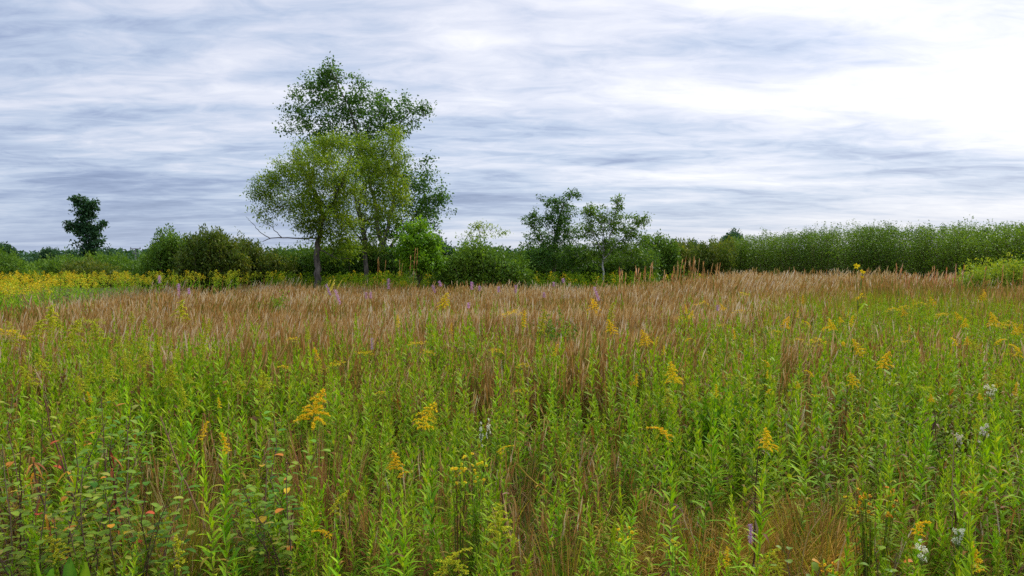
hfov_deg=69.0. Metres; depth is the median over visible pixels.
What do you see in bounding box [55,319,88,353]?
goldenrod
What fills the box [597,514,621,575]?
leafy goldenrod
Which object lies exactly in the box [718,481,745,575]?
leafy goldenrod
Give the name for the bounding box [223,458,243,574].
leafy goldenrod
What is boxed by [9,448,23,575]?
dead stalk
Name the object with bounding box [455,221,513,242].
wispy sapling
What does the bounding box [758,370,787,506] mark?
goldenrod
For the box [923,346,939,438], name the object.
goldenrod
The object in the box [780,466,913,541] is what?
grass tussock
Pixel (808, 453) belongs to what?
goldenrod
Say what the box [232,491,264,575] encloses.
leafy goldenrod
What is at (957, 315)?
goldenrod
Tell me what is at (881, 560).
leafy goldenrod
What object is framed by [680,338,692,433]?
goldenrod
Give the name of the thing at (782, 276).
plume grass
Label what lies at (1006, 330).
goldenrod
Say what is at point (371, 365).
blazing star
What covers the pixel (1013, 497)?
leafy goldenrod
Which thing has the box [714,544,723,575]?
leafy goldenrod
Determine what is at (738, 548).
leafy goldenrod
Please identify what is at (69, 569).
broad leaved plant
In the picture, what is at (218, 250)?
shrub
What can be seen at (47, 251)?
shrub
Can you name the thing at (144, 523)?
round leaved shrub
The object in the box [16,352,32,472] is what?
goldenrod
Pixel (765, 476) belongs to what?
leafy goldenrod
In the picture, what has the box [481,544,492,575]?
leafy goldenrod
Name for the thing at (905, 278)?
plume grass
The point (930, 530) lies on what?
leafy goldenrod
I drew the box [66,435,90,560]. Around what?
leafy goldenrod
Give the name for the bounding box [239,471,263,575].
leafy goldenrod
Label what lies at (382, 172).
willow tree
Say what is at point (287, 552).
round leaved shrub
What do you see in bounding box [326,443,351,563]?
leafy goldenrod
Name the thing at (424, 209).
poplar tree
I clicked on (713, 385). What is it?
goldenrod
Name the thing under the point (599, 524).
leafy goldenrod
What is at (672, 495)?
goldenrod
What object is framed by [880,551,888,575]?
leafy goldenrod
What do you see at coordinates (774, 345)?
goldenrod
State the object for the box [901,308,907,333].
goldenrod
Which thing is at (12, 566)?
leafy goldenrod
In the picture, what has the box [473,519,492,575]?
leafy goldenrod
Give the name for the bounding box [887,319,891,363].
goldenrod
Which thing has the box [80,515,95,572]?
leafy goldenrod
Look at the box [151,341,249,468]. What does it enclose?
shrub
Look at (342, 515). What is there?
leafy goldenrod
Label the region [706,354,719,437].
goldenrod
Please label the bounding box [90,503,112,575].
leafy goldenrod
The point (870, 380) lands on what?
leafy undergrowth
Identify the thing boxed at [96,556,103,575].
leafy goldenrod
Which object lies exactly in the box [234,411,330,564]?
round leaved shrub
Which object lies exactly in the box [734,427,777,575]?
goldenrod
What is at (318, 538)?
leafy goldenrod
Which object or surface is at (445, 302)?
goldenrod
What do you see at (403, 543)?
goldenrod
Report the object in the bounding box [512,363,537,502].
goldenrod
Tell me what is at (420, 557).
grass tussock
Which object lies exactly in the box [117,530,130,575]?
leafy goldenrod
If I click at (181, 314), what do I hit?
goldenrod
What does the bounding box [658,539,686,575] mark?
yellow daisy
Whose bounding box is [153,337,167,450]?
goldenrod
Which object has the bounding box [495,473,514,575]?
dead stalk
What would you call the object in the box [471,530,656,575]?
grass tussock
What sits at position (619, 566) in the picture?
leafy goldenrod
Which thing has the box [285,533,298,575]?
leafy goldenrod
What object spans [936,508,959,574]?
leafy aster
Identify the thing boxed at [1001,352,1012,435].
goldenrod
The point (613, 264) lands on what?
shrub
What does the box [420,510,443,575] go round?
leafy goldenrod
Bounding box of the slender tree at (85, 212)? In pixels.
[61,193,108,259]
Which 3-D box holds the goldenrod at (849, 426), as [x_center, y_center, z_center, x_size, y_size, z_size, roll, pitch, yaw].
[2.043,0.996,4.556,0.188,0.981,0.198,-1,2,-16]
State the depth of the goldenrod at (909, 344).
7.67 m
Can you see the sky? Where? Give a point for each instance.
(709, 118)
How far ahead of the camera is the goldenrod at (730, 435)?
4.24 m
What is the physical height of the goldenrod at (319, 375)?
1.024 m
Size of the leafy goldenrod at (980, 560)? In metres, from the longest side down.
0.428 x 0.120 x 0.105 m
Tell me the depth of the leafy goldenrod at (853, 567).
2.94 m
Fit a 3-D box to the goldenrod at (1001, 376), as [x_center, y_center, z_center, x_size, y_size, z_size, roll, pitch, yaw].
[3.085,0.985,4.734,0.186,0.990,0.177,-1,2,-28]
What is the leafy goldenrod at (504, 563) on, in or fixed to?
on the ground at (119, 289)
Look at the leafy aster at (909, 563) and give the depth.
3.34 m
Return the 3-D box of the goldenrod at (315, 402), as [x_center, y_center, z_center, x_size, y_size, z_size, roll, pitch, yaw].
[-1.048,1.016,3.887,0.212,0.990,0.202,0,2,-2]
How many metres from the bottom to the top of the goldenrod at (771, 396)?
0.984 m
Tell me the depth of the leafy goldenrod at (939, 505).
3.83 m
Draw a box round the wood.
[17,245,1014,265]
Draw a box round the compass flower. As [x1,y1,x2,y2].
[847,263,868,324]
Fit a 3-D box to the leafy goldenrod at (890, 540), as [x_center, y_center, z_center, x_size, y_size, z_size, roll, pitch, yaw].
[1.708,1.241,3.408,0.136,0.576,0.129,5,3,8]
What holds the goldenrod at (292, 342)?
on the ground at (119, 289)
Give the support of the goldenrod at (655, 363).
on the ground at (119, 289)
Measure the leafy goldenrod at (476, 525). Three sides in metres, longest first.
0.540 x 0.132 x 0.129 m
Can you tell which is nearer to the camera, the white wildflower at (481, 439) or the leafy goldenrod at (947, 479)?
the white wildflower at (481, 439)
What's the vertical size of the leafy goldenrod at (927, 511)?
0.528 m
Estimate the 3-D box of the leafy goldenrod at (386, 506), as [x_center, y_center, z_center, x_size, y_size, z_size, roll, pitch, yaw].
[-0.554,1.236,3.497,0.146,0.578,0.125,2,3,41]
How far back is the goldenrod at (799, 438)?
4.06 m
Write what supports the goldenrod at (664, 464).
on the ground at (119, 289)
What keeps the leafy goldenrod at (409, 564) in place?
on the ground at (119, 289)
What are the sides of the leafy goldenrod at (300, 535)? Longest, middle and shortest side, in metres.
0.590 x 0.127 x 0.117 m
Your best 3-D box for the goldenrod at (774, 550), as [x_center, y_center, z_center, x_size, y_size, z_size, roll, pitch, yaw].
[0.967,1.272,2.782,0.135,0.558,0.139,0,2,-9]
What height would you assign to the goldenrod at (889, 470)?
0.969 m
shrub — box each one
[0,241,21,259]
[0,246,52,289]
[0,396,37,575]
[0,416,113,575]
[0,444,54,575]
[0,484,101,575]
[29,247,146,285]
[30,246,61,262]
[32,460,110,575]
[37,436,125,574]
[57,253,128,287]
[62,246,79,259]
[74,419,153,575]
[85,396,156,565]
[86,485,182,575]
[94,243,120,258]
[124,453,200,575]
[128,223,188,294]
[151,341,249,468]
[165,223,261,294]
[216,447,285,575]
[230,230,301,286]
[231,453,306,575]
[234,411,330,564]
[253,289,291,312]
[264,237,360,296]
[328,234,415,289]
[412,234,456,287]
[431,233,538,297]
[499,240,668,290]
[531,307,582,348]
[637,229,687,284]
[661,373,772,503]
[666,235,745,282]
[719,227,745,246]
[770,545,825,575]
[860,546,912,575]
[946,249,1023,293]
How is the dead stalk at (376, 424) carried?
on the ground at (119, 289)
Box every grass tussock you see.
[44,465,279,575]
[52,441,304,575]
[246,403,401,566]
[340,476,505,575]
[452,483,666,575]
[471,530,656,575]
[579,484,839,575]
[649,474,1009,575]
[678,465,908,573]
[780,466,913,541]
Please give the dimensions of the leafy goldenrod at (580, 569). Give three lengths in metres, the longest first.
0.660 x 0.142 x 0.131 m
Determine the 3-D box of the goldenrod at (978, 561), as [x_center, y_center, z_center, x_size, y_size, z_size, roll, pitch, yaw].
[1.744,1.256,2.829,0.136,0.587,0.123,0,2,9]
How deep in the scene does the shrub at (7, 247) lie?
67.87 m
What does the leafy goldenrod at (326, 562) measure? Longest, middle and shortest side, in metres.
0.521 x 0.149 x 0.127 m
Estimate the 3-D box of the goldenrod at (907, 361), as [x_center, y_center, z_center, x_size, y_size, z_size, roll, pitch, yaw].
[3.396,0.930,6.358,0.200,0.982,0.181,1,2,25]
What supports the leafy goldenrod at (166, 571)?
on the ground at (119, 289)
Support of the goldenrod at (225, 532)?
on the ground at (119, 289)
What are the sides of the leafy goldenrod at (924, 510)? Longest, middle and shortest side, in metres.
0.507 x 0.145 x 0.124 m
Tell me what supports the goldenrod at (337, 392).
on the ground at (119, 289)
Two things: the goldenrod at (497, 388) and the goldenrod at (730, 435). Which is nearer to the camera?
the goldenrod at (730, 435)
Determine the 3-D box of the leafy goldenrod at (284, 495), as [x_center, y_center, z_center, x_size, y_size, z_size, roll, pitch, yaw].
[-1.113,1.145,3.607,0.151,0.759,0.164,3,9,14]
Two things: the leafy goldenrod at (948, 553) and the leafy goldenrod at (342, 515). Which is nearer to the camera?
the leafy goldenrod at (948, 553)
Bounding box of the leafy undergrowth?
[0,288,1023,574]
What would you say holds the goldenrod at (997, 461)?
on the ground at (119, 289)
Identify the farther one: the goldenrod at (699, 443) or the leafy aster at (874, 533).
the goldenrod at (699, 443)
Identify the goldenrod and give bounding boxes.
[0,328,26,379]
[0,483,21,574]
[5,321,15,356]
[5,330,20,393]
[5,539,18,575]
[6,368,33,507]
[14,498,31,566]
[15,462,35,572]
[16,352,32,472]
[17,499,43,575]
[19,366,49,491]
[19,514,45,575]
[22,320,44,348]
[25,530,45,575]
[25,544,36,575]
[26,501,59,575]
[28,353,50,486]
[37,303,60,336]
[37,480,52,567]
[37,482,52,562]
[38,363,59,513]
[38,477,59,573]
[43,535,71,575]
[46,328,53,379]
[48,317,57,351]
[54,415,100,560]
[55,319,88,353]
[55,459,73,568]
[57,319,62,360]
[64,328,76,378]
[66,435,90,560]
[68,376,92,526]
[71,318,103,345]
[74,546,79,575]
[76,357,100,471]
[76,549,85,575]
[77,475,105,546]
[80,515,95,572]
[81,465,102,541]
[83,365,105,479]
[83,392,105,551]
[83,467,118,558]
[89,321,111,347]
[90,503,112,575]
[92,535,111,574]
[96,358,117,466]
[96,390,132,572]
[96,494,115,570]
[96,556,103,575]
[97,462,124,560]
[103,352,114,461]
[105,481,123,571]
[112,336,122,409]
[113,359,133,487]
[115,351,126,469]
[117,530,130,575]
[120,355,145,478]
[124,333,130,421]
[125,530,141,575]
[127,311,134,344]
[128,371,153,510]
[129,496,142,543]
[135,347,156,475]
[135,540,149,575]
[137,323,142,353]
[138,316,149,347]
[138,335,150,401]
[152,366,175,506]
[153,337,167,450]
[158,365,179,496]
[161,382,193,531]
[163,338,173,434]
[163,388,196,533]
[164,556,169,575]
[170,300,190,327]
[171,534,187,573]
[173,349,195,475]
[183,373,212,518]
[190,421,232,575]
[198,346,212,459]
[199,336,210,379]
[201,433,251,575]
[203,319,210,356]
[208,398,243,575]
[222,501,238,574]
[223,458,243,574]
[227,545,237,575]
[229,375,252,510]
[232,468,251,575]
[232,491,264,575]
[232,546,243,575]
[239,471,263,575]
[242,497,263,575]
[242,499,259,575]
[247,372,275,507]
[249,468,270,572]
[249,484,276,569]
[261,507,276,575]
[266,516,286,575]
[268,451,293,568]
[269,504,289,575]
[270,365,291,492]
[273,504,307,575]
[276,533,289,575]
[281,492,297,559]
[285,337,307,435]
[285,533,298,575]
[287,491,309,575]
[289,475,329,575]
[293,388,329,551]
[293,475,323,575]
[294,464,317,575]
[294,483,317,561]
[303,481,321,574]
[303,497,323,575]
[304,360,327,486]
[305,330,316,427]
[305,504,325,575]
[311,552,316,575]
[312,529,336,575]
[313,348,327,458]
[315,480,340,573]
[322,534,333,575]
[326,360,346,478]
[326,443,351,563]
[328,490,348,575]
[335,476,355,575]
[342,476,367,573]
[342,514,364,575]
[357,495,377,575]
[358,351,377,478]
[359,521,378,575]
[370,451,407,575]
[371,490,389,575]
[371,500,395,575]
[375,391,384,543]
[378,523,398,575]
[379,491,399,575]
[386,471,422,575]
[395,315,399,353]
[395,475,418,572]
[404,523,417,575]
[405,341,425,439]
[407,480,420,570]
[411,402,445,566]
[414,410,449,575]
[414,446,432,573]
[414,501,435,575]
[417,350,437,470]
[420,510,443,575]
[430,517,449,575]
[434,547,472,575]
[434,557,468,575]
[436,503,450,569]
[437,293,449,312]
[438,492,458,575]
[440,503,461,575]
[446,323,459,401]
[464,492,482,574]
[468,516,481,575]
[472,544,482,575]
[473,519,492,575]
[480,445,518,575]
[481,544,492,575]
[485,348,505,465]
[485,502,518,575]
[490,475,509,574]
[494,519,516,575]
[495,545,507,575]
[501,389,524,523]
[502,309,521,346]
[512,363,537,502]
[519,545,534,575]
[521,311,526,348]
[536,309,547,335]
[538,478,559,575]
[540,344,561,472]
[545,496,571,575]
[561,483,582,572]
[571,437,595,572]
[573,555,584,575]
[579,494,604,575]
[586,299,600,316]
[588,523,604,575]
[592,491,613,575]
[595,504,610,575]
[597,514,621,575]
[604,518,621,575]
[605,319,617,353]
[608,302,616,325]
[610,475,631,565]
[611,535,627,575]
[612,466,646,573]
[616,373,642,517]
[619,520,640,575]
[640,329,652,394]
[641,513,662,575]
[646,337,662,435]
[646,426,688,574]
[647,389,678,547]
[650,346,665,473]
[664,362,687,500]
[677,524,701,575]
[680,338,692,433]
[686,383,711,536]
[689,396,722,574]
[692,540,702,575]
[697,384,730,545]
[706,351,719,476]
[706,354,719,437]
[714,373,737,499]
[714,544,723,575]
[717,380,743,513]
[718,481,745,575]
[720,554,730,575]
[724,546,730,575]
[725,505,748,575]
[727,354,745,453]
[729,330,737,379]
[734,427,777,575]
[740,374,758,515]
[741,384,768,516]
[745,448,771,542]
[749,389,783,532]
[750,338,759,437]
[757,548,780,575]
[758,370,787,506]
[762,360,786,499]
[762,549,771,575]
[765,320,773,357]
[770,555,787,575]
[772,330,779,380]
[780,316,789,367]
[785,382,816,532]
[785,393,820,555]
[793,338,810,436]
[801,370,830,507]
[804,338,826,440]
[818,327,830,372]
[823,318,837,372]
[830,493,855,575]
[831,342,845,440]
[834,372,863,515]
[839,317,843,336]
[842,554,856,575]
[847,315,853,347]
[850,339,865,455]
[863,351,893,485]
[868,489,878,565]
[869,545,875,575]
[870,407,911,575]
[873,471,895,572]
[875,548,883,575]
[877,500,898,575]
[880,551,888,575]
[886,307,901,337]
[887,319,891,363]
[889,481,914,558]
[892,481,913,574]
[893,506,911,572]
[895,385,932,524]
[899,552,905,575]
[900,340,913,441]
[900,540,913,575]
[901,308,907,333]
[903,432,927,556]
[903,510,929,574]
[903,524,926,575]
[904,395,936,540]
[907,520,931,575]
[908,325,913,372]
[911,500,930,569]
[921,499,936,574]
[921,508,943,575]
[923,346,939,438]
[923,513,949,575]
[924,478,948,551]
[924,485,945,575]
[926,501,955,572]
[929,458,953,555]
[929,496,955,575]
[929,515,948,575]
[930,446,958,543]
[931,458,952,530]
[934,313,947,341]
[938,348,956,461]
[939,528,954,574]
[942,508,964,575]
[945,492,958,548]
[946,418,989,571]
[947,337,960,449]
[951,459,979,568]
[952,495,969,569]
[954,312,961,339]
[956,523,972,571]
[957,491,983,575]
[958,318,968,378]
[959,337,977,408]
[963,457,990,574]
[964,393,1003,575]
[965,348,991,450]
[968,339,987,434]
[972,541,983,575]
[974,544,985,575]
[979,397,1019,574]
[984,385,1018,562]
[985,339,1006,399]
[985,382,1018,550]
[985,531,1009,575]
[986,312,1000,347]
[988,366,1007,484]
[993,320,1019,373]
[996,526,1012,575]
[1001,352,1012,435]
[1003,465,1023,572]
[1004,460,1023,564]
[1004,539,1023,575]
[1009,344,1022,446]
[1011,325,1021,401]
[1012,393,1023,563]
[1012,536,1023,575]
[1015,323,1023,383]
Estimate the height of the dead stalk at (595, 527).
0.879 m
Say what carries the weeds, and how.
on the ground at (119, 289)
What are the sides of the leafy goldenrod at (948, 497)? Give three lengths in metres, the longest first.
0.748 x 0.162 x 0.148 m
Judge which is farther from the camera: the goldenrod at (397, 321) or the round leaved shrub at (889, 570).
the goldenrod at (397, 321)
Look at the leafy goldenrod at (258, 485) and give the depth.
3.59 m
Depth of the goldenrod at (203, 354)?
5.74 m
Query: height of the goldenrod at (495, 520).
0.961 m
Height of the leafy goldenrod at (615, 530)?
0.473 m
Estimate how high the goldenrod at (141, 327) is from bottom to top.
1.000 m
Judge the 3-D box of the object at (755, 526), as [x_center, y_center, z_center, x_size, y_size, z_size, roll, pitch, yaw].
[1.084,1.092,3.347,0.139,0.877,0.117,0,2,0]
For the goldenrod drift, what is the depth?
24.28 m
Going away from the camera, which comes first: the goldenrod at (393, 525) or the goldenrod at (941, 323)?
the goldenrod at (393, 525)
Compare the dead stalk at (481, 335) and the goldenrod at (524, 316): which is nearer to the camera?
the dead stalk at (481, 335)
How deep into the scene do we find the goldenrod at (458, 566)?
2.78 m
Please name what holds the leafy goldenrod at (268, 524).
on the ground at (119, 289)
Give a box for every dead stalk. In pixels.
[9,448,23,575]
[31,398,86,537]
[160,413,221,572]
[348,505,349,567]
[363,379,397,519]
[382,394,406,535]
[480,323,484,361]
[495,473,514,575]
[510,410,618,551]
[661,503,685,575]
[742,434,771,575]
[788,504,826,575]
[859,331,914,408]
[923,410,954,508]
[947,432,961,563]
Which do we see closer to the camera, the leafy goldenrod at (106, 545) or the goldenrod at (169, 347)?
the leafy goldenrod at (106, 545)
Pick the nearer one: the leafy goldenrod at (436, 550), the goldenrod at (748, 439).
the leafy goldenrod at (436, 550)
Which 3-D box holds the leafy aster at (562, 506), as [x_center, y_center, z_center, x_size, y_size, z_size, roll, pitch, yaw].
[0.251,1.283,3.867,0.142,0.457,0.133,1,2,24]
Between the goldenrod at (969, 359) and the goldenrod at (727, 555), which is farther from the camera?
the goldenrod at (969, 359)
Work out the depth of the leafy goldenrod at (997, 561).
3.18 m
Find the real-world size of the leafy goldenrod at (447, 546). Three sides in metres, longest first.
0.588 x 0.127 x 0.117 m
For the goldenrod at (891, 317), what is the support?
on the ground at (119, 289)
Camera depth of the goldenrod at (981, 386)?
5.62 m
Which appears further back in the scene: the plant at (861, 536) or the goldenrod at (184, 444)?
the goldenrod at (184, 444)
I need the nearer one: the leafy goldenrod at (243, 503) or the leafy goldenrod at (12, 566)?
the leafy goldenrod at (12, 566)
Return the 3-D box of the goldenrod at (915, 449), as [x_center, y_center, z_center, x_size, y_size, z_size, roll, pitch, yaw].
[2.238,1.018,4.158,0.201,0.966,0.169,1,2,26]
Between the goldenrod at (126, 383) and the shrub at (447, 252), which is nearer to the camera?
the goldenrod at (126, 383)
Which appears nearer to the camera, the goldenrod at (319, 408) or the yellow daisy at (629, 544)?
the yellow daisy at (629, 544)
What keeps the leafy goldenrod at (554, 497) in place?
on the ground at (119, 289)
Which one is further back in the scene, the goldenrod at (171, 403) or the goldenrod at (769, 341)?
the goldenrod at (769, 341)
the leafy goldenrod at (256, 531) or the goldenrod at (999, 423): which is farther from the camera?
the goldenrod at (999, 423)
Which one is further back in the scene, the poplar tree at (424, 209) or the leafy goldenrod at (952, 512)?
the poplar tree at (424, 209)
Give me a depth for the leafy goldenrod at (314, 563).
3.04 m
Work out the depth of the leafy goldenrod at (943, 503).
3.54 m
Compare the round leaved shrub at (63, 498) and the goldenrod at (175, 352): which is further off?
the goldenrod at (175, 352)
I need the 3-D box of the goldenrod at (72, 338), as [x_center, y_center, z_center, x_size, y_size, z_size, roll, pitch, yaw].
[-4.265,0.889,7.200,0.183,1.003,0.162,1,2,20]
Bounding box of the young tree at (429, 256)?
[386,215,454,287]
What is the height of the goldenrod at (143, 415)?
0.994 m
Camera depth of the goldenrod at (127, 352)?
6.75 m
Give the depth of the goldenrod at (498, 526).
2.43 m
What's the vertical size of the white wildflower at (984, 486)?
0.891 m
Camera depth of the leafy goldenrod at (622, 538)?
3.13 m
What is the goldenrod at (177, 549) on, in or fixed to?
on the ground at (119, 289)
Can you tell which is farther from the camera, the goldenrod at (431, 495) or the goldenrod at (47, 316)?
the goldenrod at (47, 316)
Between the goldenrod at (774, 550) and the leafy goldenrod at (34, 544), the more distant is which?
the leafy goldenrod at (34, 544)
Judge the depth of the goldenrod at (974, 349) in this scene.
6.02 m
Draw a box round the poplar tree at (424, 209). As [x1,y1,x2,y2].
[272,51,457,250]
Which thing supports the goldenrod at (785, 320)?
on the ground at (119, 289)
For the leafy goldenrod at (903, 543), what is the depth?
3.29 m
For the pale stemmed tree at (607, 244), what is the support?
on the ground at (119, 289)
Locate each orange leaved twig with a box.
[22,457,60,569]
[50,443,99,574]
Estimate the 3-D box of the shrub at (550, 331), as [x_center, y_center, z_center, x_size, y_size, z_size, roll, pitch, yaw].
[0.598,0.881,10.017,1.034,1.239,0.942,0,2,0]
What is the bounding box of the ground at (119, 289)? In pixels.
[1,267,1023,575]
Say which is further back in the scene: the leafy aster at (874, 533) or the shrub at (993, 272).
the shrub at (993, 272)
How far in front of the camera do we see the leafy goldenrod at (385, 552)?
3.25 m
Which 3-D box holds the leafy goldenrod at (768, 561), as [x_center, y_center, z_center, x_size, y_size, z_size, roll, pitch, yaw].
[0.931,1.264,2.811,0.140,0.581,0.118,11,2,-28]
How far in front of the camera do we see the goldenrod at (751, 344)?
6.38 m
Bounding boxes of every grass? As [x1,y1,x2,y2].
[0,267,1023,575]
[0,386,1023,575]
[8,274,1023,337]
[324,279,341,299]
[377,260,385,288]
[410,248,417,289]
[619,263,673,297]
[672,257,720,306]
[718,268,832,282]
[896,263,986,298]
[997,265,1023,293]
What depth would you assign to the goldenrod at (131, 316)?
9.64 m
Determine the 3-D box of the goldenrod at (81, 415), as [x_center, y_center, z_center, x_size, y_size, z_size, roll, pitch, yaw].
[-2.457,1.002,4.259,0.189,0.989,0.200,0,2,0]
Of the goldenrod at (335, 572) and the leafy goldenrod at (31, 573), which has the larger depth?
the leafy goldenrod at (31, 573)
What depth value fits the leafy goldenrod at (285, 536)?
3.50 m
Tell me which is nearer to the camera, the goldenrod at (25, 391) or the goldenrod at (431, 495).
the goldenrod at (431, 495)
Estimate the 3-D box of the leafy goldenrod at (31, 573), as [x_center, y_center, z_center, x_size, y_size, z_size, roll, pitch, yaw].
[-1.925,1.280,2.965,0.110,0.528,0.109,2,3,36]
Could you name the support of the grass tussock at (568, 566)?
on the ground at (119, 289)
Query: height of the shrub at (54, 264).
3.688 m
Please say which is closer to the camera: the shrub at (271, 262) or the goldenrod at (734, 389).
the goldenrod at (734, 389)
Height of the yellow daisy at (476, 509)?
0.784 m
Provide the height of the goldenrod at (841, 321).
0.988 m
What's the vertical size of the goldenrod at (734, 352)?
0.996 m
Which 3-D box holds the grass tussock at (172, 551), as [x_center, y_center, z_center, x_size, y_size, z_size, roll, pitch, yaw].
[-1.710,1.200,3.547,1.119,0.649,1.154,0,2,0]
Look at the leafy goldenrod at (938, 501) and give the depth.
3.54 m
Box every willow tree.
[239,125,375,287]
[330,122,424,283]
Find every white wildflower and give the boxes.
[465,422,494,575]
[478,419,504,574]
[915,539,927,575]
[946,432,979,575]
[946,528,964,575]
[971,384,1006,548]
[972,423,1000,575]
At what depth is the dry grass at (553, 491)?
4.46 m
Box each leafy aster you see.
[42,503,60,575]
[70,503,96,564]
[141,510,172,567]
[549,493,570,566]
[866,515,878,556]
[899,520,925,575]
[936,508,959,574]
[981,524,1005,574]
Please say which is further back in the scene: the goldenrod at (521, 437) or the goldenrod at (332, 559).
the goldenrod at (521, 437)
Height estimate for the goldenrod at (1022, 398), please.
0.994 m
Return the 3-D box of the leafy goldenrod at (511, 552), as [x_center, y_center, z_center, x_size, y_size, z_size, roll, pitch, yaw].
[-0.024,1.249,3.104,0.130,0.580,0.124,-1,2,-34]
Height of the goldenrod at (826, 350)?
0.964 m
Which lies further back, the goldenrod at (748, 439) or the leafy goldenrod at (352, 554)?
the goldenrod at (748, 439)
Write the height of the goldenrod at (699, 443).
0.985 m
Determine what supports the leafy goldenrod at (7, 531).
on the ground at (119, 289)
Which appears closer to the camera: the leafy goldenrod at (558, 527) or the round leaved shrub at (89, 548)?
the round leaved shrub at (89, 548)
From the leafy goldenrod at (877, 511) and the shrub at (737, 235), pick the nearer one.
the leafy goldenrod at (877, 511)
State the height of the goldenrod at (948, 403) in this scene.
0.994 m
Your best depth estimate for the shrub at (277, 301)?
14.67 m
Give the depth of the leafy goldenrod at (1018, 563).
3.29 m
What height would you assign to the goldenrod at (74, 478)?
0.955 m
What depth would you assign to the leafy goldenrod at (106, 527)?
3.62 m
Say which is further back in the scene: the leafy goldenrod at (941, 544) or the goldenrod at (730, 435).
the goldenrod at (730, 435)
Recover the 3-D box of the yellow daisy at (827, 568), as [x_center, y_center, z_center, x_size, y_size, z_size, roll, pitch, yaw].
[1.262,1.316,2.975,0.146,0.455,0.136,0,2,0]
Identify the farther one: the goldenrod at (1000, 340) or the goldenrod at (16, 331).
the goldenrod at (16, 331)
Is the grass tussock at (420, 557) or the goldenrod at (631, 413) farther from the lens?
the goldenrod at (631, 413)
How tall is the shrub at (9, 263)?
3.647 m
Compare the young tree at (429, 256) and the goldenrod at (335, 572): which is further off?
the young tree at (429, 256)
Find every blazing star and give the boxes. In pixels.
[369,338,377,457]
[741,524,753,575]
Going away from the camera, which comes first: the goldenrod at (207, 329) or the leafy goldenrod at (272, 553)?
the leafy goldenrod at (272, 553)
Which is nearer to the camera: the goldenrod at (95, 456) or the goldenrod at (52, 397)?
the goldenrod at (95, 456)
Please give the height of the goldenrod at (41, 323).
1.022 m
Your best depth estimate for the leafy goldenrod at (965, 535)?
3.29 m
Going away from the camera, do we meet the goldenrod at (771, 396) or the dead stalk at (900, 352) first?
the goldenrod at (771, 396)
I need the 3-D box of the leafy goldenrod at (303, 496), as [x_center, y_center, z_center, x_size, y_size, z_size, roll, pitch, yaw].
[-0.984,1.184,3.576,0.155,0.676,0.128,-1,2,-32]
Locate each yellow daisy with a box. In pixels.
[445,460,473,575]
[457,452,491,575]
[612,525,640,575]
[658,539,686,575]
[818,559,839,575]
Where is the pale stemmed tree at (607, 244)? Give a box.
[569,193,658,279]
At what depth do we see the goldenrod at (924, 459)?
3.70 m
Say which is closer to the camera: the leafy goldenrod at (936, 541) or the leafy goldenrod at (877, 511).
the leafy goldenrod at (936, 541)
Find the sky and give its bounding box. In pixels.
[0,0,1023,253]
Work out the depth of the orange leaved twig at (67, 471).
3.34 m
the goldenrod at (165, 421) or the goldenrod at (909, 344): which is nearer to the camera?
the goldenrod at (165, 421)
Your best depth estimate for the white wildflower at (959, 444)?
3.47 m
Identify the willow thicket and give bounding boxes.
[706,216,1023,280]
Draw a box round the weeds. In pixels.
[265,270,717,294]
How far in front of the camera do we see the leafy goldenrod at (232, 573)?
3.05 m
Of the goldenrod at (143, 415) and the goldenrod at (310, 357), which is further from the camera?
the goldenrod at (310, 357)
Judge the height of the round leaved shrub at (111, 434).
0.984 m
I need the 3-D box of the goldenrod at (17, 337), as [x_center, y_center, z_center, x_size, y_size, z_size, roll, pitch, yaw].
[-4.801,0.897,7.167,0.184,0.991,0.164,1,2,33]
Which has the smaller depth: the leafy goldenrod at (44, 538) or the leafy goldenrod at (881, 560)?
the leafy goldenrod at (881, 560)
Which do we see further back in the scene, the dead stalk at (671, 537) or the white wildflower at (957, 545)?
the dead stalk at (671, 537)
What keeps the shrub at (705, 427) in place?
on the ground at (119, 289)
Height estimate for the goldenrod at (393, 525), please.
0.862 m
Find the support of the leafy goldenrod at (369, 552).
on the ground at (119, 289)
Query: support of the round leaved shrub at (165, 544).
on the ground at (119, 289)
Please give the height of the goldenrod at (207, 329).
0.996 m
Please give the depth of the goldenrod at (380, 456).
3.98 m
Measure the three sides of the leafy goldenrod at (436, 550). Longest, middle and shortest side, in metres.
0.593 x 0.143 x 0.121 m
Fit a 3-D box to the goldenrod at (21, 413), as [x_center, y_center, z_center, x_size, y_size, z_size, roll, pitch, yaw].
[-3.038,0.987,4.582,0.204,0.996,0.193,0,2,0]
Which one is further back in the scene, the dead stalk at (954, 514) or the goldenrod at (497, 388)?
the goldenrod at (497, 388)
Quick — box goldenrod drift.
[0,269,285,320]
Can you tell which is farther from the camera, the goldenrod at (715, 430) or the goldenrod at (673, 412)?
the goldenrod at (673, 412)
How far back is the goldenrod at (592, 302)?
12.27 m
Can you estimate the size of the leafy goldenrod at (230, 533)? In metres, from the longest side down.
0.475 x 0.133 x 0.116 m
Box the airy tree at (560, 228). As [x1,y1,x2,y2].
[513,187,601,286]
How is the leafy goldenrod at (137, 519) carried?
on the ground at (119, 289)
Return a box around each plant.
[36,557,103,575]
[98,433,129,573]
[842,482,901,575]
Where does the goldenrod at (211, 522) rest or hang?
on the ground at (119, 289)
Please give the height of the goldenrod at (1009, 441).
0.982 m
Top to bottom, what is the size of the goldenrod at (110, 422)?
0.983 m
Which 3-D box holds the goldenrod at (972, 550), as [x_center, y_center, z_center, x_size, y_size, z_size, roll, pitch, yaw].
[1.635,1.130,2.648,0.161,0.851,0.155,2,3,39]
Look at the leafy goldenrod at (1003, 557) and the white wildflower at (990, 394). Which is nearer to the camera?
the leafy goldenrod at (1003, 557)
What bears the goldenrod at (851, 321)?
on the ground at (119, 289)

